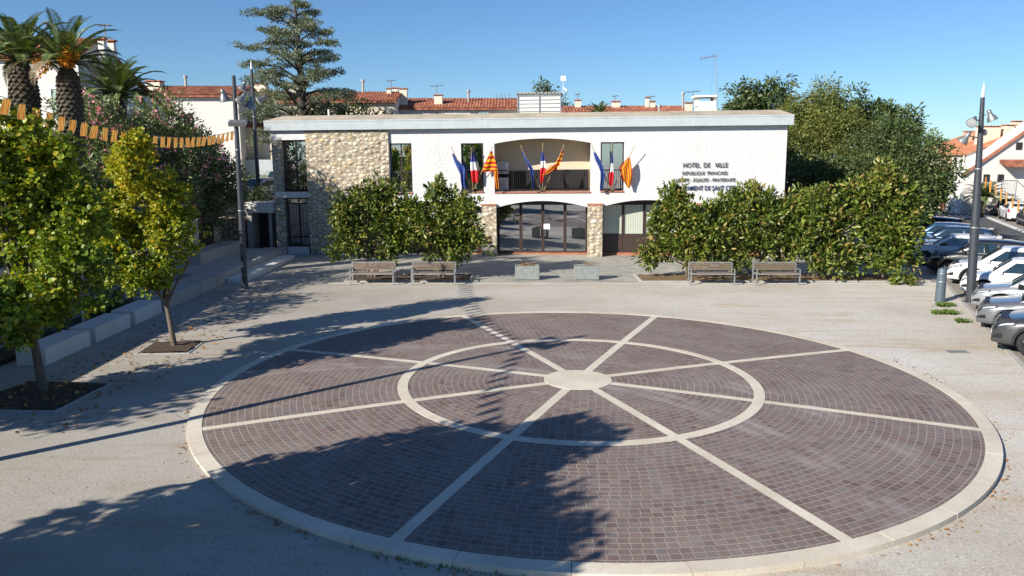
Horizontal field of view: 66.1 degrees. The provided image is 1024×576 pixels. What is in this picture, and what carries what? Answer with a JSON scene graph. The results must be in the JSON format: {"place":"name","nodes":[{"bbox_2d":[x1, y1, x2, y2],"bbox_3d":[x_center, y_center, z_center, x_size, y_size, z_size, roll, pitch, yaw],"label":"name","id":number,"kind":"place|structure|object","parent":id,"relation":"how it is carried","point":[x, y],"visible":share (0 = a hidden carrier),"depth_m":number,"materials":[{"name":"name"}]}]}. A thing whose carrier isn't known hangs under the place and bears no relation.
{"place":"outdoors","nodes":[
{"label":"outdoors","id":0,"kind":"place"},
{"bbox_2d":[145,199,274,218],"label":"car park","id":1,"kind":"structure","parent":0,"point":[230,210],"depth_m":42.12,"materials":[{"name":"asphalt"}]},
{"bbox_2d":[144,75,257,182],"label":"row house","id":2,"kind":"structure","parent":1,"relation":"on","point":[209,108],"depth_m":56.09,"materials":[{"name":"paint"}]},
{"bbox_2d":[238,61,265,198],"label":"lamp post","id":3,"kind":"object","parent":1,"relation":"on","point":[242,87],"visible":0.88,"depth_m":43.48,"materials":[{"name":"metal"}]},
{"bbox_2d":[246,119,271,159],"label":"outbuilding","id":4,"kind":"structure","parent":1,"relation":"on","point":[263,151],"depth_m":57.77,"materials":[{"name":"paint"}]},
{"bbox_2d":[245,160,272,179],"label":"car park wall","id":5,"kind":"structure","parent":1,"relation":"on","point":[265,165],"depth_m":57.24,"materials":[{"name":"paint"}]},
{"bbox_2d":[243,177,274,200],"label":"parked car","id":6,"kind":"object","parent":1,"relation":"on","point":[268,180],"visible":0.2,"depth_m":49.46,"materials":[{"name":"blue paint"}]},
{"bbox_2d":[227,0,364,154],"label":"cedar tree","id":7,"kind":"object","parent":1,"relation":"on","point":[297,56],"visible":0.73,"depth_m":49.24,"materials":[{"name":"green plant"}]},
{"bbox_2d":[254,79,400,119],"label":"row house","id":8,"kind":"structure","parent":1,"relation":"on","point":[388,101],"depth_m":58.89,"materials":[{"name":"tile"}]},
{"bbox_2d":[0,159,1023,575],"bbox_3d":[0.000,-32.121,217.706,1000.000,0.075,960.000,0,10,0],"label":"ground","id":9,"kind":"structure","parent":0,"point":[164,523],"depth_m":15.78,"materials":[{"name":"concrete"}]},
{"bbox_2d":[15,330,90,364],"bbox_3d":[-11.945,1.631,20.574,0.750,0.610,2.100,0,10,0],"label":"concrete bench","id":10,"kind":"object","parent":9,"relation":"on","point":[54,347],"visible":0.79,"depth_m":20.29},
{"bbox_2d":[0,381,112,412],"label":"tree pit","id":11,"kind":"object","parent":9,"relation":"on","point":[35,398],"visible":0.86,"depth_m":16.98,"materials":[{"name":"soil"}]},
{"bbox_2d":[0,98,124,390],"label":"plane tree","id":12,"kind":"object","parent":9,"relation":"on","point":[41,236],"visible":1,"depth_m":16.35,"materials":[{"name":"green plant"}]},
{"bbox_2d":[0,290,150,365],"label":"planting bed","id":13,"kind":"object","parent":9,"relation":"on","point":[6,356],"depth_m":22.55,"materials":[{"name":"soil"}]},
{"bbox_2d":[83,281,127,313],"bbox_3d":[-12.976,0.176,25.236,1.251,1.546,1.989,0,10,0],"label":"shrub","id":14,"kind":"object","parent":13,"relation":"on","point":[109,308],"visible":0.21,"depth_m":25.18,"materials":[{"name":"green plant"}]},
{"bbox_2d":[69,313,130,342],"bbox_3d":[-11.945,1.234,22.880,0.750,0.610,2.020,0,10,0],"label":"concrete bench","id":15,"kind":"object","parent":9,"relation":"on","point":[103,326],"visible":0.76,"depth_m":22.65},
{"bbox_2d":[0,220,199,347],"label":"garden wall","id":16,"kind":"structure","parent":9,"relation":"on","point":[195,241],"depth_m":27.52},
{"bbox_2d":[4,223,213,265],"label":"garden terrace","id":17,"kind":"structure","parent":9,"relation":"on","point":[209,240],"depth_m":37.98,"materials":[{"name":"soil"}]},
{"bbox_2d":[0,10,84,133],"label":"date palm","id":18,"kind":"object","parent":17,"relation":"on","point":[21,88],"visible":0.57,"depth_m":28.17,"materials":[{"name":"green plant"}]},
{"bbox_2d":[0,6,130,167],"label":"date palm","id":19,"kind":"object","parent":17,"relation":"on","point":[66,50],"visible":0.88,"depth_m":27.00,"materials":[{"name":"green plant"}]},
{"bbox_2d":[0,20,170,214],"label":"gable house","id":20,"kind":"structure","parent":17,"relation":"on","point":[46,84],"depth_m":35.98,"materials":[{"name":"paint"}]},
{"bbox_2d":[33,145,146,244],"bbox_3d":[-15.253,-2.696,27.510,3.676,4.610,8.090,0,10,0],"label":"laurel hedge","id":21,"kind":"object","parent":17,"relation":"on","point":[93,173],"visible":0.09,"depth_m":27.54,"materials":[{"name":"green plant"}]},
{"bbox_2d":[41,87,173,210],"bbox_3d":[-17.675,-5.294,33.173,5.900,6.356,5.133,0,10,0],"label":"oleander","id":22,"kind":"object","parent":17,"relation":"on","point":[101,115],"visible":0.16,"depth_m":32.33,"materials":[{"name":"green plant"}]},
{"bbox_2d":[77,48,172,130],"bbox_3d":[-17.780,-6.582,35.945,4.536,8.087,4.614,0,10,0],"label":"date palm","id":23,"kind":"object","parent":17,"relation":"on","point":[125,79],"visible":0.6,"depth_m":35.10,"materials":[{"name":"green plant"}]},
{"bbox_2d":[103,85,226,214],"bbox_3d":[-15.361,-5.462,34.855,5.708,6.977,4.731,0,10,0],"label":"oleander","id":24,"kind":"object","parent":17,"relation":"on","point":[184,168],"visible":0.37,"depth_m":34.26,"materials":[{"name":"green plant"}]},
{"bbox_2d":[165,117,253,228],"bbox_3d":[-14.709,-5.551,37.911,4.194,5.656,3.575,-8,13,-39],"label":"oleander","id":25,"kind":"object","parent":17,"relation":"on","point":[224,192],"visible":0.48,"depth_m":37.49,"materials":[{"name":"green plant"}]},
{"bbox_2d":[111,300,161,324],"bbox_3d":[-11.945,0.850,25.082,0.750,0.620,1.850,0,10,0],"label":"concrete bench","id":26,"kind":"object","parent":9,"relation":"on","point":[139,311],"visible":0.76,"depth_m":24.80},
{"bbox_2d":[0,284,299,432],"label":"scattered leaves","id":27,"kind":"object","parent":9,"relation":"on","point":[98,392],"visible":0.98,"depth_m":18.71,"materials":[{"name":"brown plant"}]},
{"bbox_2d":[91,126,211,345],"bbox_3d":[-9.726,-1.233,20.848,2.502,5.981,2.698,9,13,41],"label":"plane tree","id":28,"kind":"object","parent":9,"relation":"on","point":[162,205],"visible":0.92,"depth_m":20.55,"materials":[{"name":"green plant"}]},
{"bbox_2d":[134,340,204,354],"bbox_3d":[-9.250,1.639,21.337,1.420,0.160,1.420,-1,10,-4],"label":"tree pit","id":29,"kind":"object","parent":9,"relation":"on","point":[182,345],"visible":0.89,"depth_m":21.20,"materials":[{"name":"concrete"}]},
{"bbox_2d":[132,247,284,310],"bbox_3d":[-12.125,-0.555,33.191,1.050,0.640,14.110,0,10,0],"label":"wall bench","id":30,"kind":"object","parent":9,"relation":"on","point":[195,285],"depth_m":30.94,"materials":[{"name":"concrete"}]},
{"bbox_2d":[171,248,259,281],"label":"slab","id":31,"kind":"structure","parent":9,"relation":"on","point":[192,270],"depth_m":33.54,"materials":[{"name":"concrete"}]},
{"bbox_2d":[178,241,239,264],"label":"concrete plinth","id":32,"kind":"structure","parent":31,"relation":"on","point":[212,252],"depth_m":35.66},
{"bbox_2d":[206,211,247,247],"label":"stone garden wall","id":33,"kind":"structure","parent":9,"relation":"on","point":[229,231],"depth_m":39.69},
{"bbox_2d":[219,75,255,288],"bbox_3d":[-10.282,-3.855,29.901,1.293,8.204,0.762,0,10,0],"label":"lamp post","id":34,"kind":"object","parent":9,"relation":"on","point":[236,123],"visible":1,"depth_m":29.73,"materials":[{"name":"metal"}]},
{"bbox_2d":[0,96,233,147],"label":"pennant string","id":35,"kind":"object","parent":34,"relation":"hanging from","point":[5,108],"visible":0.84,"depth_m":18.99,"materials":[{"name":"fabric"}]},
{"bbox_2d":[227,249,293,282],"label":"steps","id":36,"kind":"structure","parent":9,"relation":"on","point":[263,268],"depth_m":34.97,"materials":[{"name":"concrete"}]},
{"bbox_2d":[245,200,276,248],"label":"side annex","id":37,"kind":"object","parent":9,"relation":"on","point":[261,224],"visible":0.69,"depth_m":41.38,"materials":[{"name":"concrete"}]},
{"bbox_2d":[244,180,273,201],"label":"shrub","id":38,"kind":"object","parent":37,"relation":"on","point":[257,194],"visible":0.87,"depth_m":41.45,"materials":[{"name":"green plant"}]},
{"bbox_2d":[259,213,269,247],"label":"door","id":39,"kind":"structure","parent":37,"relation":"in","point":[263,217],"depth_m":42.33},
{"bbox_2d":[283,94,392,115],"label":"background tree","id":40,"kind":"object","parent":9,"relation":"on","point":[366,107],"visible":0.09,"depth_m":55.81,"materials":[{"name":"green plant"}]},
{"bbox_2d":[349,262,396,284],"bbox_3d":[-5.600,-0.577,31.600,1.820,0.895,0.630,0,10,0],"label":"park bench","id":41,"kind":"object","parent":9,"relation":"on","point":[375,264],"visible":1,"depth_m":31.78,"materials":[{"name":"wood"}]},
{"bbox_2d":[411,262,456,284],"bbox_3d":[-3.151,-0.577,31.599,1.820,0.895,0.630,0,10,-1],"label":"park bench","id":42,"kind":"object","parent":9,"relation":"on","point":[433,264],"visible":1,"depth_m":31.78,"materials":[{"name":"brown wood"}]},
{"bbox_2d":[387,80,516,113],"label":"row house","id":43,"kind":"structure","parent":9,"relation":"on","point":[438,103],"depth_m":61.12,"materials":[{"name":"tile"}]},
{"bbox_2d":[5,285,1021,575],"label":"pebbles","id":44,"kind":"object","parent":9,"relation":"on","point":[585,309],"visible":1,"depth_m":19.17,"materials":[{"name":"stone"}]},
{"bbox_2d":[263,54,794,257],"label":"town hall","id":45,"kind":"structure","parent":9,"relation":"on","point":[704,149],"depth_m":39.73,"materials":[{"name":"white paint"}]},
{"bbox_2d":[284,141,307,191],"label":"window","id":46,"kind":"structure","parent":45,"relation":"in","point":[294,151],"depth_m":40.49,"materials":[{"name":"black glass"}]},
{"bbox_2d":[286,198,310,247],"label":"window","id":47,"kind":"structure","parent":45,"relation":"in","point":[297,208],"depth_m":40.96,"materials":[{"name":"brown metal"}]},
{"bbox_2d":[390,143,412,193],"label":"window","id":48,"kind":"structure","parent":45,"relation":"in","point":[400,154],"depth_m":40.07,"materials":[{"name":"glass"}]},
{"bbox_2d":[451,146,471,188],"bbox_3d":[-2.472,-5.955,39.350,1.176,2.282,0.272,-4,11,-22],"label":"flag","id":49,"kind":"object","parent":45,"relation":"attached to","point":[460,168],"visible":0.99,"depth_m":39.32,"materials":[{"name":"blue fabric"}]},
{"bbox_2d":[461,143,483,192],"bbox_3d":[-1.991,-6.054,39.753,1.130,2.465,0.290,0,10,4],"label":"window","id":50,"kind":"structure","parent":45,"relation":"in","point":[477,148],"depth_m":39.82,"materials":[{"name":"glass"}]},
{"bbox_2d":[470,148,478,191],"bbox_3d":[-1.875,-5.929,39.387,0.408,2.219,0.569,0,10,0],"label":"flag","id":51,"kind":"object","parent":45,"relation":"attached to","point":[474,174],"visible":0.96,"depth_m":39.30,"materials":[{"name":"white fabric"}]},
{"bbox_2d":[473,147,498,188],"bbox_3d":[-1.348,-5.934,39.321,1.406,2.250,0.377,3,10,15],"label":"flag","id":52,"kind":"object","parent":45,"relation":"attached to","point":[490,164],"visible":0.96,"depth_m":39.21,"materials":[{"name":"multicoloured fabric"}]},
{"bbox_2d":[498,203,586,251],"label":"entrance door","id":53,"kind":"structure","parent":45,"relation":"in","point":[521,227],"depth_m":40.69,"materials":[{"name":"glass"}]},
{"bbox_2d":[540,144,545,191],"bbox_3d":[1.516,-5.985,39.134,0.253,2.393,0.562,-2,10,-12],"label":"flag","id":54,"kind":"object","parent":45,"relation":"attached to","point":[543,168],"visible":1,"depth_m":39.04,"materials":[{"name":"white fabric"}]},
{"bbox_2d":[542,145,563,191],"bbox_3d":[2.007,-5.931,39.001,1.174,2.330,0.389,5,11,29],"label":"flag","id":55,"kind":"object","parent":45,"relation":"attached to","point":[552,168],"visible":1,"depth_m":38.98,"materials":[{"name":"multicoloured fabric"}]},
{"bbox_2d":[591,145,610,191],"bbox_3d":[4.470,-5.917,38.892,1.203,2.319,0.243,-4,10,-21],"label":"flag","id":56,"kind":"object","parent":45,"relation":"attached to","point":[599,164],"visible":1,"depth_m":38.85,"materials":[{"name":"fabric"}]},
{"bbox_2d":[600,142,623,191],"bbox_3d":[4.997,-6.023,39.274,1.160,2.465,0.290,0,10,4],"label":"window","id":57,"kind":"structure","parent":45,"relation":"in","point":[617,148],"depth_m":39.34,"materials":[{"name":"glass"}]},
{"bbox_2d":[602,204,622,251],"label":"window","id":58,"kind":"structure","parent":45,"relation":"in","point":[612,220],"depth_m":40.44,"materials":[{"name":"grey metal"}]},
{"bbox_2d":[612,145,634,191],"bbox_3d":[5.499,-5.897,38.873,1.132,2.286,0.312,4,10,20],"label":"flag","id":59,"kind":"object","parent":45,"relation":"attached to","point":[626,170],"visible":1,"depth_m":38.78,"materials":[{"name":"orange fabric"}]},
{"bbox_2d":[623,203,643,251],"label":"window","id":60,"kind":"structure","parent":45,"relation":"in","point":[633,214],"depth_m":40.36,"materials":[{"name":"white metal"}]},
{"bbox_2d":[644,203,661,250],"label":"window","id":61,"kind":"structure","parent":45,"relation":"in","point":[647,205],"depth_m":40.25,"materials":[{"name":"white metal"}]},
{"bbox_2d":[532,75,573,105],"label":"background tree","id":62,"kind":"object","parent":9,"relation":"on","point":[547,89],"visible":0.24,"depth_m":64.07,"materials":[{"name":"green plant"}]},
{"bbox_2d":[248,282,935,283],"bbox_3d":[3.353,-0.112,31.863,28.506,0.218,0.159,0,10,0],"label":"terrace edge","id":63,"kind":"object","parent":9,"relation":"on","point":[594,283],"visible":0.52,"depth_m":31.80,"materials":[{"name":"concrete"}]},
{"bbox_2d":[176,358,1018,575],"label":"fallen leaves","id":64,"kind":"object","parent":9,"relation":"on","point":[918,539],"visible":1,"depth_m":11.40,"materials":[{"name":"brown plant"}]},
{"bbox_2d":[561,91,699,111],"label":"row house","id":65,"kind":"structure","parent":9,"relation":"on","point":[617,107],"depth_m":60.51,"materials":[{"name":"tile"}]},
{"bbox_2d":[631,176,748,276],"bbox_3d":[7.447,-2.425,32.546,5.019,4.383,2.658,0,10,0],"label":"magnolia","id":66,"kind":"object","parent":9,"relation":"on","point":[702,234],"visible":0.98,"depth_m":32.35,"materials":[{"name":"green plant"}]},
{"bbox_2d":[688,262,735,285],"bbox_3d":[8.001,-0.568,31.550,1.820,0.895,0.630,0,10,1],"label":"park bench","id":67,"kind":"object","parent":9,"relation":"on","point":[691,273],"visible":1,"depth_m":31.73,"materials":[{"name":"brown wood"}]},
{"bbox_2d":[752,262,800,285],"bbox_3d":[10.600,-0.568,31.550,1.820,0.895,0.630,0,10,0],"label":"park bench","id":68,"kind":"object","parent":9,"relation":"on","point":[757,273],"visible":1,"depth_m":31.73,"materials":[{"name":"brown wood"}]},
{"bbox_2d":[718,70,846,128],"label":"background tree","id":69,"kind":"object","parent":9,"relation":"on","point":[749,97],"visible":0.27,"depth_m":54.86,"materials":[{"name":"green plant"}]},
{"bbox_2d":[776,71,881,193],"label":"background tree","id":70,"kind":"object","parent":9,"relation":"on","point":[829,130],"visible":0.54,"depth_m":48.08,"materials":[{"name":"green plant"}]},
{"bbox_2d":[784,144,877,223],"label":"background tree","id":71,"kind":"object","parent":9,"relation":"on","point":[813,174],"visible":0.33,"depth_m":43.22,"materials":[{"name":"green plant"}]},
{"bbox_2d":[838,111,930,174],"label":"background tree","id":72,"kind":"object","parent":9,"relation":"on","point":[875,145],"visible":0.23,"depth_m":44.64,"materials":[{"name":"green plant"}]},
{"bbox_2d":[833,81,938,176],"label":"background tree","id":73,"kind":"object","parent":9,"relation":"on","point":[895,111],"visible":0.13,"depth_m":56.13,"materials":[{"name":"green plant"}]},
{"bbox_2d":[886,267,919,285],"bbox_3d":[15.631,-0.393,31.346,1.299,0.879,1.015,0,10,0],"label":"shrub","id":74,"kind":"object","parent":9,"relation":"on","point":[896,279],"visible":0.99,"depth_m":31.32,"materials":[{"name":"green plant"}]},
{"bbox_2d":[866,132,970,222],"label":"background tree","id":75,"kind":"object","parent":9,"relation":"on","point":[938,179],"visible":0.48,"depth_m":41.82,"materials":[{"name":"green plant"}]},
{"bbox_2d":[934,268,946,301],"bbox_3d":[15.170,-0.089,27.807,0.330,1.275,0.330,0,10,0],"label":"bollard","id":76,"kind":"object","parent":9,"relation":"on","point":[940,291],"visible":0.98,"depth_m":27.70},
{"bbox_2d":[927,130,975,165],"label":"street house","id":77,"kind":"structure","parent":9,"relation":"on","point":[956,142],"depth_m":74.33,"materials":[{"name":"orange tile"}]},
{"bbox_2d":[926,265,1023,369],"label":"kerb","id":78,"kind":"structure","parent":9,"relation":"on","point":[1017,360],"depth_m":23.82,"materials":[{"name":"concrete"}]},
{"bbox_2d":[957,83,997,302],"bbox_3d":[15.861,-3.145,27.104,1.186,7.724,0.772,0,10,0],"label":"lamp post","id":79,"kind":"object","parent":9,"relation":"on","point":[974,227],"visible":0.99,"depth_m":27.06,"materials":[{"name":"metal"}]},
{"bbox_2d":[959,179,1008,216],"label":"date palm","id":80,"kind":"object","parent":9,"relation":"on","point":[986,194],"visible":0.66,"depth_m":63.77,"materials":[{"name":"green plant"}]},
{"bbox_2d":[945,122,1023,213],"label":"white annex house","id":81,"kind":"structure","parent":9,"relation":"on","point":[1003,158],"depth_m":66.89,"materials":[{"name":"paint"}]},
{"bbox_2d":[951,121,1021,167],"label":"street house","id":82,"kind":"structure","parent":9,"relation":"on","point":[991,137],"depth_m":69.84,"materials":[{"name":"paint"}]},
{"bbox_2d":[0,0,1023,155],"label":"sky","id":83,"kind":"structure","parent":0,"point":[941,54],"materials":[{"name":"blue"}]},
{"bbox_2d":[248,232,936,282],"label":"terrace paving","id":84,"kind":"structure","parent":0,"point":[499,268],"depth_m":35.87,"materials":[{"name":"concrete"}]},
{"bbox_2d":[320,170,432,276],"bbox_3d":[-5.582,-2.606,32.937,4.639,4.624,2.634,0,10,0],"label":"magnolia","id":85,"kind":"object","parent":84,"relation":"on","point":[372,203],"visible":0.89,"depth_m":32.46,"materials":[{"name":"green plant"}]},
{"bbox_2d":[344,274,473,281],"bbox_3d":[-4.250,-0.386,33.038,5.200,0.160,1.950,0,10,0],"label":"tree bed","id":86,"kind":"object","parent":84,"relation":"on","point":[418,278],"visible":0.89,"depth_m":32.77,"materials":[{"name":"concrete"}]},
{"bbox_2d":[389,172,495,277],"bbox_3d":[-2.907,-2.558,32.789,4.582,4.557,2.732,0,10,0],"label":"magnolia","id":87,"kind":"object","parent":86,"relation":"on","point":[452,223],"visible":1,"depth_m":32.33,"materials":[{"name":"green plant"}]},
{"bbox_2d":[515,262,538,279],"bbox_3d":[0.630,-0.734,32.750,1.000,0.753,0.520,0,10,-1],"label":"planter","id":88,"kind":"object","parent":84,"relation":"on","point":[528,271],"visible":1,"depth_m":32.51,"materials":[{"name":"concrete"}]},
{"bbox_2d":[574,263,598,279],"bbox_3d":[3.136,-0.728,32.751,1.072,0.740,0.520,0,10,0],"label":"planter","id":89,"kind":"object","parent":84,"relation":"on","point":[587,271],"visible":1,"depth_m":32.52,"materials":[{"name":"concrete"}]},
{"bbox_2d":[634,274,930,281],"bbox_3d":[11.175,-0.386,33.038,11.850,0.160,1.950,0,10,0],"label":"tree bed","id":90,"kind":"object","parent":84,"relation":"on","point":[726,278],"visible":0.7,"depth_m":32.76,"materials":[{"name":"concrete"}]},
{"bbox_2d":[707,177,816,279],"bbox_3d":[10.566,-2.455,32.837,4.860,4.364,3.035,0,10,0],"label":"magnolia","id":91,"kind":"object","parent":90,"relation":"on","point":[763,211],"visible":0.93,"depth_m":32.35,"materials":[{"name":"green plant"}]},
{"bbox_2d":[775,171,885,280],"bbox_3d":[12.976,-2.540,32.652,4.544,4.588,3.252,0,10,0],"label":"magnolia","id":92,"kind":"object","parent":90,"relation":"on","point":[821,243],"visible":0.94,"depth_m":31.98,"materials":[{"name":"green plant"}]},
{"bbox_2d":[844,155,933,278],"bbox_3d":[15.503,-2.842,32.358,3.951,5.276,2.926,0,10,0],"label":"magnolia","id":93,"kind":"object","parent":90,"relation":"on","point":[896,235],"visible":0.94,"depth_m":31.71,"materials":[{"name":"green plant"}]},
{"bbox_2d":[187,311,1002,575],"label":"round paving","id":94,"kind":"structure","parent":0,"point":[545,443],"depth_m":14.09,"materials":[{"name":"brick"}]},
{"bbox_2d":[925,209,997,214],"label":"side road","id":95,"kind":"structure","parent":0,"point":[954,213],"depth_m":68.22,"materials":[{"name":"asphalt"}]},
{"bbox_2d":[989,197,1016,215],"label":"parked car","id":96,"kind":"object","parent":95,"relation":"on","point":[994,207],"visible":0.36,"depth_m":65.34,"materials":[{"name":"black paint"}]},
{"bbox_2d":[925,214,1023,362],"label":"parking paving","id":97,"kind":"structure","parent":0,"point":[954,285],"depth_m":29.10,"materials":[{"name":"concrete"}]},
{"bbox_2d":[912,216,966,228],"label":"parked car","id":98,"kind":"object","parent":97,"relation":"on","point":[943,219],"visible":0.09,"depth_m":45.09,"materials":[{"name":"blue paint"}]},
{"bbox_2d":[924,222,969,234],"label":"parked car","id":99,"kind":"object","parent":97,"relation":"on","point":[933,227],"visible":0.12,"depth_m":42.33,"materials":[{"name":"blue paint"}]},
{"bbox_2d":[913,233,1001,265],"bbox_3d":[20.788,-1.788,36.703,4.342,1.505,1.873,6,12,32],"label":"parked car","id":100,"kind":"object","parent":97,"relation":"on","point":[953,241],"visible":0.33,"depth_m":36.28,"materials":[{"name":"blue paint"}]},
{"bbox_2d":[918,226,999,243],"bbox_3d":[22.418,-2.388,40.042,4.442,1.555,1.891,6,12,32],"label":"parked car","id":101,"kind":"object","parent":97,"relation":"on","point":[933,237],"visible":0.18,"depth_m":39.45,"materials":[{"name":"blue paint"}]},
{"bbox_2d":[927,238,1023,270],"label":"parked car","id":102,"kind":"object","parent":97,"relation":"on","point":[937,260],"visible":0.42,"depth_m":33.42,"materials":[{"name":"black paint"}]},
{"bbox_2d":[947,245,1023,280],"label":"parked car","id":103,"kind":"object","parent":97,"relation":"on","point":[957,269],"visible":0.41,"depth_m":30.57,"materials":[{"name":"white paint"}]},
{"bbox_2d":[960,257,1023,291],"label":"parked car","id":104,"kind":"object","parent":97,"relation":"on","point":[1010,269],"visible":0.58,"depth_m":28.19,"materials":[{"name":"white paint"}]},
{"bbox_2d":[971,274,1023,306],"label":"parked car","id":105,"kind":"object","parent":97,"relation":"on","point":[982,291],"visible":0.67,"depth_m":25.80,"materials":[{"name":"silver paint"}]},
{"bbox_2d":[976,293,1023,324],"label":"parked car","id":106,"kind":"object","parent":97,"relation":"on","point":[989,310],"visible":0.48,"depth_m":23.27,"materials":[{"name":"grey paint"}]},
{"bbox_2d":[991,310,1023,354],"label":"parked car","id":107,"kind":"object","parent":97,"relation":"on","point":[1007,328],"visible":1,"depth_m":20.59,"materials":[{"name":"grey paint"}]},
{"bbox_2d":[945,214,1023,240],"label":"road","id":108,"kind":"structure","parent":0,"point":[1004,232],"depth_m":54.79,"materials":[{"name":"asphalt"}]},
{"bbox_2d":[983,174,1022,211],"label":"pennant string","id":109,"kind":"object","parent":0,"point":[990,185],"visible":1,"depth_m":46.62,"materials":[{"name":"fabric"}]},
{"bbox_2d":[989,216,1023,229],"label":"parking paving","id":110,"kind":"structure","parent":0,"point":[1013,223],"depth_m":59.47,"materials":[{"name":"concrete"}]},
{"bbox_2d":[998,201,1023,220],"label":"parked car","id":111,"kind":"object","parent":110,"relation":"on","point":[1007,212],"visible":0.77,"depth_m":60.15,"materials":[{"name":"white paint"}]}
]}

